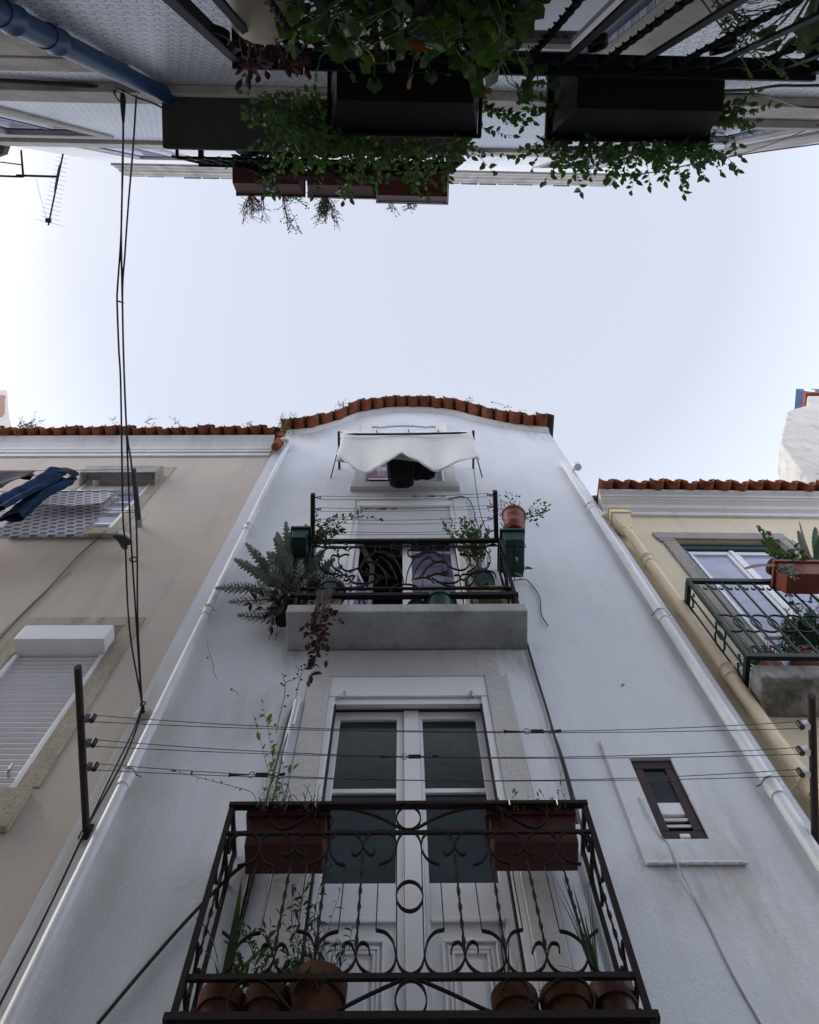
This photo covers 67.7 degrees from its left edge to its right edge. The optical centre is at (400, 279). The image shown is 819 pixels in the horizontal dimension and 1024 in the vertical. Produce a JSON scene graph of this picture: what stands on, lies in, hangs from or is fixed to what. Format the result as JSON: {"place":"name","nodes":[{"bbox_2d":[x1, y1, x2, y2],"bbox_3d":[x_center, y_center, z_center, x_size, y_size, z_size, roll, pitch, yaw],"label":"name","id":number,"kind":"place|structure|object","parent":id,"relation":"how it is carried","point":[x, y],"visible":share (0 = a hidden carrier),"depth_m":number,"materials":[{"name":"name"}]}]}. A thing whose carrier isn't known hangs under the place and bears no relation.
{"place":"outdoors","nodes":[
{"label":"outdoors","id":0,"kind":"place"},
{"bbox_2d":[0,145,9,156],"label":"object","id":1,"kind":"structure","parent":0,"point":[4,150],"depth_m":9.72,"materials":[{"name":"beige stone"}]},
{"bbox_2d":[0,143,818,495],"label":"sky","id":2,"kind":"structure","parent":0,"point":[662,334],"materials":[{"name":"white"}]},
{"bbox_2d":[592,478,818,821],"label":"yellow house","id":3,"kind":"structure","parent":0,"point":[694,548],"depth_m":6.90,"materials":[{"name":"paint"}]},
{"bbox_2d":[652,532,818,665],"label":"balcony window","id":4,"kind":"structure","parent":3,"relation":"in","point":[698,560],"depth_m":7.23,"materials":[{"name":"white glass"}]},
{"bbox_2d":[739,636,786,678],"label":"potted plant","id":5,"kind":"object","parent":3,"relation":"on","point":[764,663],"visible":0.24,"depth_m":5.38,"materials":[{"name":"plant"}]},
{"bbox_2d":[744,521,818,629],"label":"flower box","id":6,"kind":"object","parent":3,"relation":"hanging from","point":[792,573],"visible":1,"depth_m":6.17,"materials":[{"name":"ceramic"}]},
{"bbox_2d":[753,604,818,665],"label":"fern","id":7,"kind":"object","parent":3,"relation":"on","point":[812,639],"visible":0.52,"depth_m":5.61,"materials":[{"name":"green plant"}]},
{"bbox_2d":[778,389,818,483],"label":"chimney","id":8,"kind":"object","parent":3,"relation":"on","point":[799,453],"visible":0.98,"depth_m":12.58,"materials":[{"name":"paint"}]},
{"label":"street","id":9,"kind":"structure","parent":0,"visible":0},
{"bbox_2d":[0,424,280,964],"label":"cream house","id":10,"kind":"structure","parent":9,"relation":"on","point":[196,485],"depth_m":6.53,"materials":[{"name":"paint"}]},
{"bbox_2d":[0,390,11,427],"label":"chimney","id":11,"kind":"object","parent":10,"relation":"on","point":[4,417],"visible":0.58,"depth_m":15.24,"materials":[{"name":"paint"}]},
{"bbox_2d":[17,411,44,428],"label":"roof weed","id":12,"kind":"object","parent":10,"relation":"on","point":[28,425],"visible":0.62,"depth_m":11.77,"materials":[{"name":"green plant"}]},
{"bbox_2d":[0,572,70,634],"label":"wall cable","id":13,"kind":"object","parent":10,"relation":"attached to","point":[29,605],"depth_m":6.35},
{"bbox_2d":[0,531,104,637],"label":"wall cable","id":14,"kind":"object","parent":10,"relation":"attached to","point":[8,628],"depth_m":6.66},
{"bbox_2d":[0,467,142,527],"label":"clothesline","id":15,"kind":"object","parent":10,"relation":"attached to","point":[139,518],"visible":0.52,"depth_m":7.96,"materials":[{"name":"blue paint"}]},
{"bbox_2d":[0,471,34,487],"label":"grey garment","id":16,"kind":"object","parent":15,"relation":"hanging from","point":[6,477],"visible":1,"depth_m":7.82,"materials":[{"name":"fabric"}]},
{"bbox_2d":[0,467,78,521],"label":"jeans","id":17,"kind":"object","parent":15,"relation":"hanging from","point":[33,494],"visible":1,"depth_m":7.35,"materials":[{"name":"blue fabric"}]},
{"bbox_2d":[0,490,121,538],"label":"rug","id":18,"kind":"object","parent":15,"relation":"hanging from","point":[68,514],"visible":0.83,"depth_m":7.50,"materials":[{"name":"grey fabric"}]},
{"bbox_2d":[113,521,141,549],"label":"shoes","id":19,"kind":"object","parent":15,"relation":"hanging from","point":[118,537],"visible":0.73,"depth_m":7.33,"materials":[{"name":"rubber"}]},
{"bbox_2d":[0,617,145,831],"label":"window","id":20,"kind":"structure","parent":10,"relation":"in","point":[38,720],"depth_m":5.36,"materials":[{"name":"plastic"}]},
{"bbox_2d":[15,466,176,538],"bbox_3d":[-4.248,3.117,8.815,1.508,2.162,0.290,0,-84,0],"label":"window","id":21,"kind":"structure","parent":10,"relation":"in","point":[111,523],"depth_m":9.17,"materials":[{"name":"stone"}]},
{"bbox_2d":[0,394,818,1023],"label":"white house","id":22,"kind":"structure","parent":9,"relation":"on","point":[428,900],"depth_m":4.33,"materials":[{"name":"paint"}]},
{"bbox_2d":[133,701,151,721],"bbox_3d":[-2.122,3.527,5.012,0.150,0.150,0.117,0,-84,0],"label":"wall anchor","id":23,"kind":"object","parent":22,"relation":"attached to","point":[146,712],"depth_m":5.00,"materials":[{"name":"paint"}]},
{"bbox_2d":[0,710,140,1004],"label":"wall cable","id":24,"kind":"object","parent":23,"relation":"attached to","point":[111,774],"depth_m":4.15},
{"bbox_2d":[0,711,141,1005],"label":"wall cable","id":25,"kind":"object","parent":23,"relation":"attached to","point":[94,813],"depth_m":3.90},
{"bbox_2d":[116,123,141,703],"bbox_3d":[-2.112,1.102,4.704,0.120,0.117,4.849,2,-84,0],"label":"overhead cable","id":26,"kind":"object","parent":23,"relation":"attached to","point":[122,447],"visible":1,"depth_m":4.73,"materials":[{"name":"black rubber"}]},
{"bbox_2d":[120,123,141,704],"bbox_3d":[-2.089,1.105,4.705,0.075,0.117,4.844,2,-84,0],"label":"overhead cable","id":27,"kind":"object","parent":23,"relation":"attached to","point":[121,260],"visible":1,"depth_m":4.68,"materials":[{"name":"black rubber"}]},
{"bbox_2d":[122,95,142,704],"bbox_3d":[-2.071,1.089,4.703,0.135,0.117,4.876,3,-84,0],"label":"overhead cable","id":28,"kind":"object","parent":23,"relation":"attached to","point":[130,178],"visible":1,"depth_m":4.73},
{"bbox_2d":[129,556,137,562],"bbox_3d":[-2.114,2.218,4.835,0.070,0.011,0.053,0,-84,0],"label":"cable loop","id":29,"kind":"object","parent":28,"relation":"attached to","point":[133,557],"visible":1,"depth_m":4.83,"materials":[{"name":"black rubber"}]},
{"bbox_2d":[96,862,244,1023],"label":"wall cable","id":30,"kind":"object","parent":22,"relation":"attached to","point":[148,963],"depth_m":3.36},
{"bbox_2d":[195,878,273,1011],"bbox_3d":[-0.873,3.602,3.101,0.390,0.622,0.411,-44,-85,4],"label":"potted plant","id":31,"kind":"object","parent":22,"relation":"on","point":[212,996],"visible":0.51,"depth_m":3.00,"materials":[{"name":"green plant"}]},
{"bbox_2d":[172,699,331,873],"bbox_3d":[-0.940,3.314,4.182,1.114,1.035,0.505,20,-84,-2],"label":"flower box","id":32,"kind":"object","parent":22,"relation":"attached to","point":[272,847],"visible":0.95,"depth_m":3.72,"materials":[{"name":"red plastic"}]},
{"bbox_2d":[238,733,287,939],"bbox_3d":[-0.898,3.627,4.227,0.066,1.712,0.036,0,-84,0],"label":"wall cable","id":33,"kind":"object","parent":22,"relation":"attached to","point":[275,788],"depth_m":4.48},
{"bbox_2d":[238,706,292,928],"bbox_3d":[-0.917,3.636,4.158,0.072,1.827,0.041,0,-84,0],"label":"wall cable","id":34,"kind":"object","parent":22,"relation":"attached to","point":[248,875],"depth_m":4.35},
{"bbox_2d":[223,916,328,1010],"bbox_3d":[-0.643,3.563,3.058,0.602,0.545,0.403,0,-84,0],"label":"potted plant","id":35,"kind":"object","parent":22,"relation":"on","point":[259,997],"visible":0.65,"depth_m":3.10,"materials":[{"name":"green plant"}]},
{"bbox_2d":[215,521,343,640],"bbox_3d":[-1.283,3.115,6.669,1.354,1.820,0.545,0,-84,0],"label":"fern","id":36,"kind":"object","parent":22,"relation":"on","point":[282,572],"visible":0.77,"depth_m":6.38,"materials":[{"name":"green plant"}]},
{"bbox_2d":[278,417,293,434],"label":"roof weed","id":37,"kind":"object","parent":22,"relation":"on","point":[285,419],"visible":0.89,"depth_m":10.93,"materials":[{"name":"green plant"}]},
{"bbox_2d":[279,696,301,762],"bbox_3d":[-0.868,3.558,4.846,0.072,0.605,0.028,0,-84,0],"label":"conduit","id":38,"kind":"object","parent":22,"relation":"attached to","point":[295,704],"visible":0.91,"depth_m":4.94,"materials":[{"name":"white plastic"}]},
{"bbox_2d":[274,590,344,732],"bbox_3d":[-0.800,3.199,5.326,0.571,1.392,0.260,-38,-85,4],"label":"creeper","id":39,"kind":"object","parent":22,"relation":"hanging from","point":[317,628],"visible":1,"depth_m":5.36,"materials":[{"name":"red plant"}]},
{"bbox_2d":[273,862,355,1010],"bbox_3d":[-0.457,3.570,3.241,0.403,0.906,0.299,-36,-85,4],"label":"potted plant","id":40,"kind":"object","parent":22,"relation":"on","point":[307,996],"visible":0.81,"depth_m":3.03,"materials":[{"name":"green plant"}]},
{"bbox_2d":[291,515,347,557],"bbox_3d":[-0.894,2.858,6.778,0.643,0.487,0.516,0,-84,0],"label":"planter box","id":41,"kind":"object","parent":22,"relation":"attached to","point":[302,539],"visible":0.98,"depth_m":6.71,"materials":[{"name":"green plastic"}]},
{"bbox_2d":[294,569,365,604],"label":"potted plant","id":42,"kind":"object","parent":22,"relation":"on","point":[329,583],"visible":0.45,"depth_m":6.14,"materials":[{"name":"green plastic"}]},
{"bbox_2d":[368,463,387,479],"bbox_3d":[-0.201,3.099,10.173,0.623,1.101,0.013,0,-84,0],"label":"poster","id":43,"kind":"object","parent":22,"relation":"attached to","point":[380,473],"visible":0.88,"depth_m":9.82,"materials":[{"name":"purple paper"}]},
{"bbox_2d":[310,490,498,537],"bbox_3d":[0.044,2.713,6.942,2.157,0.119,0.601,0,-84,0],"label":"clothesline","id":44,"kind":"object","parent":22,"relation":"attached to","point":[494,506],"visible":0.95,"depth_m":6.93,"materials":[{"name":"metal"}]},
{"bbox_2d":[314,509,382,540],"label":"vine","id":45,"kind":"object","parent":44,"relation":"attached to","point":[350,514],"visible":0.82,"depth_m":7.07,"materials":[{"name":"green plant"}]},
{"bbox_2d":[350,423,459,491],"bbox_3d":[0.068,3.005,10.395,1.622,2.840,0.252,0,-84,0],"label":"attic window","id":46,"kind":"structure","parent":22,"relation":"in","point":[450,483],"depth_m":9.11,"materials":[{"name":"white paint"}]},
{"bbox_2d":[342,500,469,604],"bbox_3d":[0.059,3.575,7.303,1.369,2.842,0.552,0,-84,0],"label":"shuttered door","id":47,"kind":"structure","parent":22,"relation":"in","point":[394,520],"depth_m":7.88,"materials":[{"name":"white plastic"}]},
{"bbox_2d":[330,430,482,477],"bbox_3d":[0.090,2.716,9.568,2.361,0.367,0.674,0,-84,0],"label":"drying frame","id":48,"kind":"object","parent":22,"relation":"attached to","point":[432,433],"visible":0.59,"depth_m":9.49,"materials":[{"name":"grey metal"}]},
{"bbox_2d":[336,429,479,473],"bbox_3d":[0.108,2.557,8.996,2.099,1.519,0.246,0,-84,0],"label":"cloth","id":49,"kind":"object","parent":48,"relation":"hanging from","point":[365,454],"visible":0.97,"depth_m":9.00,"materials":[{"name":"white fabric"}]},
{"bbox_2d":[387,459,435,487],"bbox_3d":[0.167,2.784,9.277,0.772,1.536,0.120,0,-84,0],"label":"black garment","id":50,"kind":"object","parent":48,"relation":"hanging from","point":[403,473],"visible":0.63,"depth_m":8.81,"materials":[{"name":"fabric"}]},
{"bbox_2d":[286,676,540,1010],"bbox_3d":[0.065,3.724,4.110,1.350,2.599,0.182,0,-84,0],"label":"balcony door","id":51,"kind":"structure","parent":22,"relation":"in","point":[345,693],"depth_m":4.05,"materials":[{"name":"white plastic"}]},
{"bbox_2d":[407,599,424,603],"bbox_3d":[0.157,3.222,5.901,0.208,0.130,0.206,0,-84,0],"label":"plant pot","id":52,"kind":"object","parent":22,"relation":"on","point":[416,601],"visible":0.19,"depth_m":5.93,"materials":[{"name":"green plastic"}]},
{"bbox_2d":[423,590,456,603],"bbox_3d":[0.383,3.219,5.916,0.354,0.160,0.351,0,-84,0],"label":"plant pot","id":53,"kind":"object","parent":22,"relation":"on","point":[439,597],"visible":0.35,"depth_m":5.92,"materials":[{"name":"green plastic"}]},
{"bbox_2d":[74,664,818,844],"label":"clothesline","id":54,"kind":"object","parent":22,"relation":"attached to","point":[810,751],"visible":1,"depth_m":3.90,"materials":[{"name":"metal"}]},
{"bbox_2d":[448,496,481,534],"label":"wall cable","id":55,"kind":"object","parent":22,"relation":"attached to","point":[472,507],"depth_m":8.50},
{"bbox_2d":[472,459,487,533],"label":"wall cable","id":56,"kind":"object","parent":22,"relation":"attached to","point":[477,495],"depth_m":8.47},
{"bbox_2d":[470,585,507,603],"bbox_3d":[0.880,3.267,6.042,0.340,0.400,0.250,0,-84,0],"label":"wooden crate","id":57,"kind":"object","parent":22,"relation":"on","point":[488,601],"visible":0.18,"depth_m":6.20,"materials":[{"name":"brown wood"}]},
{"bbox_2d":[441,511,494,591],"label":"potted plant","id":58,"kind":"object","parent":57,"relation":"on","point":[481,579],"visible":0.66,"depth_m":6.94,"materials":[{"name":"green plant"}]},
{"bbox_2d":[482,917,539,1009],"bbox_3d":[0.568,3.575,3.051,0.241,0.528,0.259,18,-84,-2],"label":"potted plant","id":59,"kind":"object","parent":22,"relation":"on","point":[513,995],"visible":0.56,"depth_m":2.98,"materials":[{"name":"green plant"}]},
{"bbox_2d":[499,528,531,580],"bbox_3d":[1.273,3.016,6.720,0.349,0.235,0.509,0,-84,0],"label":"planter box","id":60,"kind":"object","parent":22,"relation":"attached to","point":[512,545],"visible":0.96,"depth_m":6.63,"materials":[{"name":"green plastic"}]},
{"bbox_2d":[487,491,550,528],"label":"potted plant","id":61,"kind":"object","parent":60,"relation":"on","point":[513,516],"visible":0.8,"depth_m":7.08,"materials":[{"name":"red plant"}]},
{"bbox_2d":[485,771,578,870],"bbox_3d":[0.818,3.426,3.884,0.568,0.420,0.321,0,-84,0],"label":"flower box","id":62,"kind":"object","parent":22,"relation":"attached to","point":[545,846],"visible":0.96,"depth_m":3.69,"materials":[{"name":"red plastic"}]},
{"bbox_2d":[516,579,547,625],"bbox_3d":[1.351,3.368,6.402,0.258,0.753,0.017,7,-84,-1],"label":"wall cable","id":63,"kind":"object","parent":22,"relation":"attached to","point":[539,599],"depth_m":6.45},
{"bbox_2d":[527,642,578,824],"bbox_3d":[1.193,3.540,4.934,0.047,1.725,0.023,30,-84,-3],"label":"wall cable","id":64,"kind":"object","parent":22,"relation":"attached to","point":[551,726],"depth_m":4.87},
{"bbox_2d":[538,981,592,1009],"bbox_3d":[0.815,3.589,2.947,0.263,0.319,0.265,0,-84,0],"label":"plant pot","id":65,"kind":"object","parent":22,"relation":"on","point":[568,995],"visible":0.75,"depth_m":2.96,"materials":[{"name":"brown ceramic"}]},
{"bbox_2d":[555,736,580,827],"bbox_3d":[1.204,3.596,4.390,0.031,0.809,0.037,0,-84,0],"label":"wall cable","id":66,"kind":"object","parent":22,"relation":"attached to","point":[572,791],"depth_m":4.36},
{"bbox_2d":[546,868,645,1008],"bbox_3d":[0.962,3.549,3.260,0.610,0.949,0.237,0,-84,0],"label":"potted plant","id":67,"kind":"object","parent":22,"relation":"on","point":[614,994],"visible":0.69,"depth_m":3.00,"materials":[{"name":"green plant"}]},
{"bbox_2d":[600,739,747,865],"bbox_3d":[1.863,3.653,4.282,0.639,0.910,0.095,0,-84,0],"label":"small window","id":68,"kind":"structure","parent":22,"relation":"in","point":[666,802],"depth_m":4.21,"materials":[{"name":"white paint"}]},
{"bbox_2d":[638,796,761,1023],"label":"wall cable","id":69,"kind":"object","parent":22,"relation":"attached to","point":[751,1007],"depth_m":3.55,"materials":[{"name":"white plastic"}]},
{"bbox_2d":[0,0,818,186],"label":"tiled house","id":70,"kind":"structure","parent":9,"relation":"on","point":[178,60],"depth_m":3.77,"materials":[{"name":"tile"}]},
{"bbox_2d":[0,150,23,177],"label":"iron frame","id":71,"kind":"object","parent":70,"relation":"attached to","point":[22,168],"visible":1,"depth_m":9.19,"materials":[{"name":"metal"}]},
{"bbox_2d":[16,154,67,225],"bbox_3d":[-5.425,-1.358,9.280,0.768,0.083,1.100,0,-84,0],"label":"antenna","id":72,"kind":"object","parent":71,"relation":"attached to","point":[48,220],"visible":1,"depth_m":9.28,"materials":[{"name":"metal"}]},
{"bbox_2d":[0,78,97,87],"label":"wall cable","id":73,"kind":"object","parent":70,"relation":"attached to","point":[41,82],"depth_m":4.43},
{"bbox_2d":[0,107,113,137],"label":"window","id":74,"kind":"structure","parent":70,"relation":"in","point":[10,119],"depth_m":7.51,"materials":[{"name":"beige stone"}]},
{"bbox_2d":[113,89,125,122],"bbox_3d":[-2.051,-1.328,4.539,0.114,0.357,0.378,-31,-85,3],"label":"cable stay","id":75,"kind":"object","parent":70,"relation":"attached to","point":[122,101],"visible":0.84,"depth_m":4.38,"materials":[{"name":"black metal"}]},
{"bbox_2d":[114,87,168,111],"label":"wall cable","id":76,"kind":"object","parent":75,"relation":"hanging from","point":[134,96],"depth_m":4.29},
{"bbox_2d":[75,147,196,160],"bbox_3d":[-4.461,-2.242,10.688,1.348,2.442,0.112,1,-84,0],"label":"window","id":77,"kind":"structure","parent":70,"relation":"in","point":[161,153],"depth_m":11.01,"materials":[{"name":"beige stone"}]},
{"bbox_2d":[218,151,306,200],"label":"shrub","id":78,"kind":"object","parent":70,"relation":"on","point":[258,154],"visible":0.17,"depth_m":5.17,"materials":[{"name":"green plant"}]},
{"bbox_2d":[232,167,309,233],"bbox_3d":[-1.241,-0.728,5.769,0.744,0.828,0.618,1,-84,0],"label":"hanging planter","id":79,"kind":"object","parent":70,"relation":"hanging from","point":[243,182],"visible":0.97,"depth_m":5.49,"materials":[{"name":"red plastic"}]},
{"bbox_2d":[226,0,342,90],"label":"red leaved plant","id":80,"kind":"object","parent":70,"relation":"on","point":[257,18],"visible":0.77,"depth_m":2.21,"materials":[{"name":"red plant"}]},
{"bbox_2d":[267,152,380,204],"bbox_3d":[-0.607,-1.076,5.185,1.082,0.806,0.881,1,-84,0],"label":"shrub","id":81,"kind":"object","parent":70,"relation":"on","point":[331,168],"visible":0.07,"depth_m":5.12,"materials":[{"name":"green plant"}]},
{"bbox_2d":[243,168,419,180],"bbox_3d":[-0.558,-0.885,5.239,1.550,0.270,0.094,1,-84,0],"label":"banner","id":82,"kind":"object","parent":70,"relation":"attached to","point":[307,175],"visible":0.67,"depth_m":5.20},
{"bbox_2d":[307,168,375,230],"bbox_3d":[-0.555,-0.736,5.772,0.661,0.836,0.574,1,-84,0],"label":"hanging planter","id":83,"kind":"object","parent":70,"relation":"hanging from","point":[328,191],"visible":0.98,"depth_m":5.48,"materials":[{"name":"red plastic"}]},
{"bbox_2d":[236,72,539,206],"bbox_3d":[-0.041,-0.643,2.793,1.383,0.558,0.631,1,-84,0],"label":"hanging planter","id":84,"kind":"object","parent":70,"relation":"hanging from","point":[442,106],"visible":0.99,"depth_m":2.78,"materials":[{"name":"black plastic"}]},
{"bbox_2d":[376,170,448,216],"bbox_3d":[0.108,-0.796,5.752,0.662,0.810,0.424,1,-84,0],"label":"hanging planter","id":85,"kind":"object","parent":70,"relation":"attached to","point":[395,192],"visible":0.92,"depth_m":5.35,"materials":[{"name":"red plastic"}]},
{"bbox_2d":[275,0,550,102],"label":"geranium","id":86,"kind":"object","parent":70,"relation":"on","point":[486,21],"visible":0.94,"depth_m":1.99,"materials":[{"name":"green plant"}]},
{"bbox_2d":[362,145,478,175],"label":"shrub","id":87,"kind":"object","parent":70,"relation":"on","point":[435,167],"visible":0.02,"depth_m":5.11,"materials":[{"name":"green plant"}]},
{"bbox_2d":[331,0,729,76],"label":"balcony door","id":88,"kind":"structure","parent":70,"relation":"in","point":[590,13],"depth_m":2.99,"materials":[{"name":"beige stone"}]},
{"bbox_2d":[517,45,560,103],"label":"trailing sprig","id":89,"kind":"object","parent":70,"relation":"on","point":[541,69],"visible":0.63,"depth_m":2.53,"materials":[{"name":"green plant"}]},
{"bbox_2d":[533,158,636,168],"bbox_3d":[3.197,-2.079,10.690,1.250,2.409,0.112,1,-84,0],"label":"window","id":90,"kind":"structure","parent":70,"relation":"in","point":[546,164],"depth_m":11.24,"materials":[{"name":"beige stone"}]},
{"bbox_2d":[510,76,783,200],"bbox_3d":[1.102,-0.659,2.845,1.174,0.591,0.578,1,-84,0],"label":"hanging planter","id":91,"kind":"object","parent":70,"relation":"hanging from","point":[680,118],"visible":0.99,"depth_m":2.75,"materials":[{"name":"black plastic"}]},
{"bbox_2d":[617,119,818,144],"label":"window","id":92,"kind":"structure","parent":70,"relation":"in","point":[784,127],"depth_m":5.67,"materials":[{"name":"beige stone"}]},
{"bbox_2d":[641,143,818,173],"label":"wall cable","id":93,"kind":"object","parent":70,"relation":"attached to","point":[761,152],"depth_m":5.24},
{"bbox_2d":[642,125,818,174],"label":"wall cable","id":94,"kind":"object","parent":70,"relation":"attached to","point":[757,148],"depth_m":7.12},
{"bbox_2d":[701,0,809,79],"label":"flowering spray","id":95,"kind":"object","parent":70,"relation":"attached to","point":[737,19],"visible":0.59,"depth_m":2.26,"materials":[{"name":"green plant"}]},
{"bbox_2d":[721,0,818,53],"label":"broadleaf plant","id":96,"kind":"object","parent":70,"relation":"attached to","point":[807,35],"visible":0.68,"depth_m":2.05,"materials":[{"name":"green plant"}]},
{"bbox_2d":[724,84,818,91],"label":"wall cable","id":97,"kind":"object","parent":70,"relation":"attached to","point":[773,86],"depth_m":4.01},
{"bbox_2d":[724,92,818,108],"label":"wall cable","id":98,"kind":"object","parent":70,"relation":"attached to","point":[777,99],"depth_m":4.06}
]}

